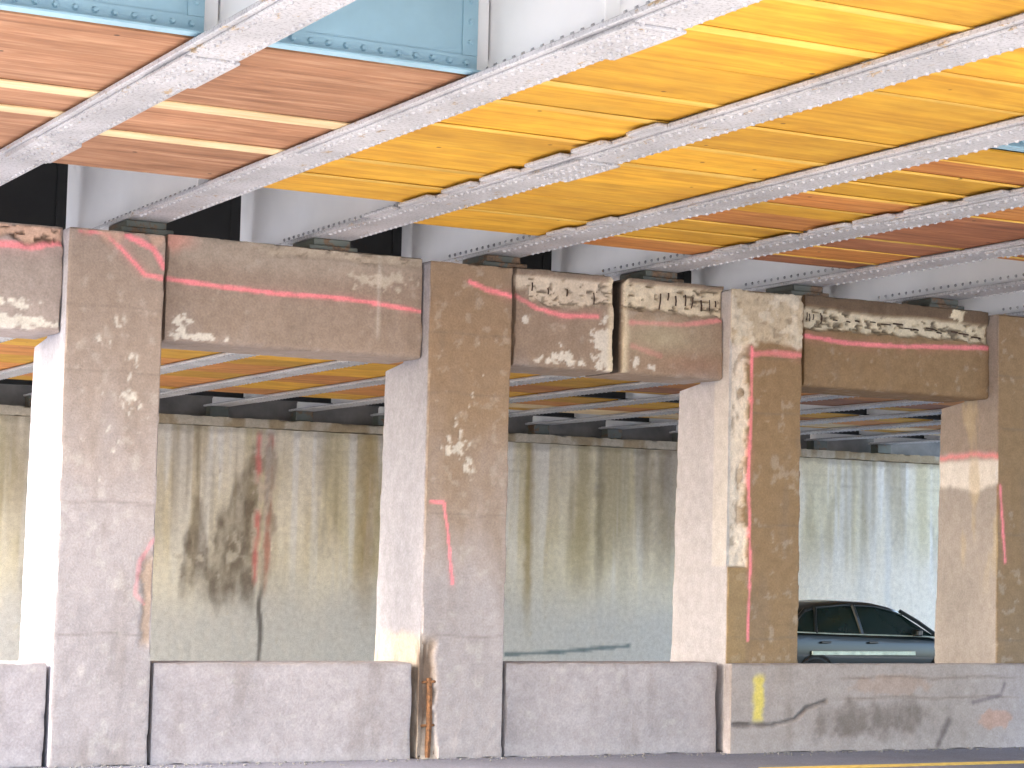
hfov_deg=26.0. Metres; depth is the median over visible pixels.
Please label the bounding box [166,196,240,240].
steel diaphragm
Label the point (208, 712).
concrete barrier
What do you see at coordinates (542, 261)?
steel diaphragm
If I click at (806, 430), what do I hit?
steel girder
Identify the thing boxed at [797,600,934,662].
car
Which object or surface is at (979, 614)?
concrete column
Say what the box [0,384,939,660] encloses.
abutment wall
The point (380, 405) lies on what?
steel diaphragm
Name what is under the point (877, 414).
steel girder
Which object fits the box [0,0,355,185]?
steel girder
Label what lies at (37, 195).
steel diaphragm
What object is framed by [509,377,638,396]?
timber shield
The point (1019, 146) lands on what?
steel diaphragm
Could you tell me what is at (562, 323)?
cap beam
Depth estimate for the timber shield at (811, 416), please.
46.28 m
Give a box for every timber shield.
[0,10,193,148]
[0,336,46,370]
[7,348,221,379]
[52,47,465,179]
[160,355,333,388]
[208,362,402,394]
[265,0,1023,201]
[299,373,536,399]
[415,47,1023,235]
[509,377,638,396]
[509,396,617,409]
[562,402,678,414]
[580,149,1023,254]
[612,383,699,394]
[642,413,678,419]
[750,206,1023,268]
[800,397,899,405]
[800,413,858,420]
[800,418,932,427]
[801,393,814,395]
[860,425,940,432]
[870,401,963,411]
[998,255,1023,260]
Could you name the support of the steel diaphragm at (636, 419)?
attached to the steel girder at (539, 424)
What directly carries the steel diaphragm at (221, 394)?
attached to the steel girder at (772, 277)
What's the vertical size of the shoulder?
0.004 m
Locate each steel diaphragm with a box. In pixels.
[0,0,204,36]
[0,163,67,229]
[0,379,32,385]
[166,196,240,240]
[183,391,244,397]
[268,0,480,74]
[277,397,331,403]
[350,227,401,255]
[362,403,383,406]
[520,250,551,270]
[529,412,575,417]
[576,392,625,399]
[611,417,649,422]
[662,400,678,402]
[677,270,690,283]
[823,409,868,414]
[830,431,860,434]
[899,435,926,438]
[900,414,940,419]
[993,140,1023,151]
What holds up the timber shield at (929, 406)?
on the steel girder at (612, 429)
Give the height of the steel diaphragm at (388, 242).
1.089 m
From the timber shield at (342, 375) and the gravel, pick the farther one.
the timber shield at (342, 375)
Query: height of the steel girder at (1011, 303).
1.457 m
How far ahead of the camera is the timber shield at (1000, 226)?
21.93 m
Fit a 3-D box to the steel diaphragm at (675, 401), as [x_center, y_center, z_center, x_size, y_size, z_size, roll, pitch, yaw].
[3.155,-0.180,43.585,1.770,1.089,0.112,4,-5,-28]
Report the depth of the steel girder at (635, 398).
43.79 m
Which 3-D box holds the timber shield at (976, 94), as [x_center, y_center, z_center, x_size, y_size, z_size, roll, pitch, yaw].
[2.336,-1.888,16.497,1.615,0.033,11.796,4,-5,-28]
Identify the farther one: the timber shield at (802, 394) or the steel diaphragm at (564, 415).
the steel diaphragm at (564, 415)
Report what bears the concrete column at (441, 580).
on the shoulder
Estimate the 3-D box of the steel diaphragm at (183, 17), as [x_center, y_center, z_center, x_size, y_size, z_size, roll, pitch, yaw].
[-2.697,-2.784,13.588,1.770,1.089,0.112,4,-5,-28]
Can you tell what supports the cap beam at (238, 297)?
attached to the concrete column at (441, 580)
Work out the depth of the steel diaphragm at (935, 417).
46.55 m
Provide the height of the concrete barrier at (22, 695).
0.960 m
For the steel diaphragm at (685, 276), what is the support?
attached to the steel girder at (615, 264)
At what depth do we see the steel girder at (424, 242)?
19.81 m
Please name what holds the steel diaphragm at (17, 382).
attached to the steel girder at (424, 242)
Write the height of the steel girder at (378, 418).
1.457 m
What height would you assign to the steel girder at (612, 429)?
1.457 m
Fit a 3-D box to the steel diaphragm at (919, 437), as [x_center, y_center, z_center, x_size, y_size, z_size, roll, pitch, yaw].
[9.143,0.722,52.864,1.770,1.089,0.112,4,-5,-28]
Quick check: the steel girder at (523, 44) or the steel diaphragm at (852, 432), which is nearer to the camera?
the steel girder at (523, 44)
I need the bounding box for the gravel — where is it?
[34,747,1021,767]
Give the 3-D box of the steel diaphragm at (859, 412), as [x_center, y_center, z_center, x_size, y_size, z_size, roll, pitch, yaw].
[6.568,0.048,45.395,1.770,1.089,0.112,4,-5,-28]
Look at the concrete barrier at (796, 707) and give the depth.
24.41 m
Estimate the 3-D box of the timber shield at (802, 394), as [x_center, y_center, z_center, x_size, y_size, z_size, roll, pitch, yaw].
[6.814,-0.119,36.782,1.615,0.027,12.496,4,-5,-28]
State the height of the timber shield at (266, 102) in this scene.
0.040 m
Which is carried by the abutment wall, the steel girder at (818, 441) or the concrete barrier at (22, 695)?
the steel girder at (818, 441)
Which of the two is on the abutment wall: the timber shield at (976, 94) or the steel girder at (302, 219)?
the steel girder at (302, 219)
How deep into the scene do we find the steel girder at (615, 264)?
22.60 m
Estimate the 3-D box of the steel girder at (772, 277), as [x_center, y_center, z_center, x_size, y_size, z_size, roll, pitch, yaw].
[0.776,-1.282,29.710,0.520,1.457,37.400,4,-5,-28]
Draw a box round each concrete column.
[19,227,165,767]
[374,261,512,758]
[670,289,803,751]
[934,314,1023,662]
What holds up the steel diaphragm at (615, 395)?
attached to the steel girder at (378, 418)
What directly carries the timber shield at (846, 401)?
on the steel girder at (539, 424)
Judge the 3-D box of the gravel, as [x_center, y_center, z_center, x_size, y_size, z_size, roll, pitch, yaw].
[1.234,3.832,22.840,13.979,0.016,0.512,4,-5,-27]
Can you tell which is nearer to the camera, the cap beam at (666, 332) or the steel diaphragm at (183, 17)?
the steel diaphragm at (183, 17)
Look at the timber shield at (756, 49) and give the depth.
15.11 m
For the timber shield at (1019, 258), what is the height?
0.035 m
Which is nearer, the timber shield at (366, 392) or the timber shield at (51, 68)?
the timber shield at (51, 68)
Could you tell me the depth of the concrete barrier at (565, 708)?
23.06 m
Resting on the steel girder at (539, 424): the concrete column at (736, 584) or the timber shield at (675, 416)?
the timber shield at (675, 416)
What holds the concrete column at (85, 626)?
on the shoulder
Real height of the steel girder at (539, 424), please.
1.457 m
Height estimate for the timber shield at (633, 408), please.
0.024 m
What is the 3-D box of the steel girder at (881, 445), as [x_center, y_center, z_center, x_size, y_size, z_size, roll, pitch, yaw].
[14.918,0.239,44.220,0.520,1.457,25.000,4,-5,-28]
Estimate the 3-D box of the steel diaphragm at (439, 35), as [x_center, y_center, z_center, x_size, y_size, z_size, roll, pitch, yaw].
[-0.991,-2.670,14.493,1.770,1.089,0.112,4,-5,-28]
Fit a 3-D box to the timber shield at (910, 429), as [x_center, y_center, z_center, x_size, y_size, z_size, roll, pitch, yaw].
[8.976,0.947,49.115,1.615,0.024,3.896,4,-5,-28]
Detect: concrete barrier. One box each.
[0,661,46,767]
[147,661,411,764]
[501,661,716,756]
[723,663,1023,753]
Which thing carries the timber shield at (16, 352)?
on the steel girder at (302, 219)
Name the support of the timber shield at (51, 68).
on the steel girder at (232, 35)
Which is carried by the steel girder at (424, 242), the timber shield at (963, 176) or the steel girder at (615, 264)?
the timber shield at (963, 176)
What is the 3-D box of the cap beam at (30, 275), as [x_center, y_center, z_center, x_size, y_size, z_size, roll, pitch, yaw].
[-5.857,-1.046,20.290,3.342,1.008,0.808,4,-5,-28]
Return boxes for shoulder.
[37,747,1023,767]
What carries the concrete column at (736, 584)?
on the shoulder
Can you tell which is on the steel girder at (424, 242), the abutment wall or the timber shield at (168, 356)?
the timber shield at (168, 356)
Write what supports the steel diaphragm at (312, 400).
attached to the steel girder at (946, 287)
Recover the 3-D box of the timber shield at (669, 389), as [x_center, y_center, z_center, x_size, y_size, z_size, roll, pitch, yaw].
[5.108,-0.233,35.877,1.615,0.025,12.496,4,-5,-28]
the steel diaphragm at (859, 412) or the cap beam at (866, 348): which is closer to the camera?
the cap beam at (866, 348)
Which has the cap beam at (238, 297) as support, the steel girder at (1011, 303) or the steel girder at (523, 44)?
the steel girder at (523, 44)
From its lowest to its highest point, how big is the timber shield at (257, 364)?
0.026 m
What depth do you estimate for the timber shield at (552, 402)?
44.30 m
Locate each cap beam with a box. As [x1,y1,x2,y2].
[0,222,62,339]
[161,234,421,363]
[510,267,613,376]
[585,278,723,384]
[801,295,988,402]
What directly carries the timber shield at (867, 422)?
on the steel girder at (877, 414)
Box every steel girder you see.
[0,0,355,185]
[0,13,1023,342]
[0,116,1023,379]
[23,148,1023,406]
[66,0,761,235]
[160,239,1023,397]
[204,258,1023,416]
[289,291,1023,421]
[370,381,676,425]
[509,392,679,417]
[525,394,855,434]
[599,400,943,438]
[669,409,941,441]
[800,419,940,434]
[804,429,940,449]
[868,435,939,453]
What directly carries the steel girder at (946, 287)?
on the abutment wall

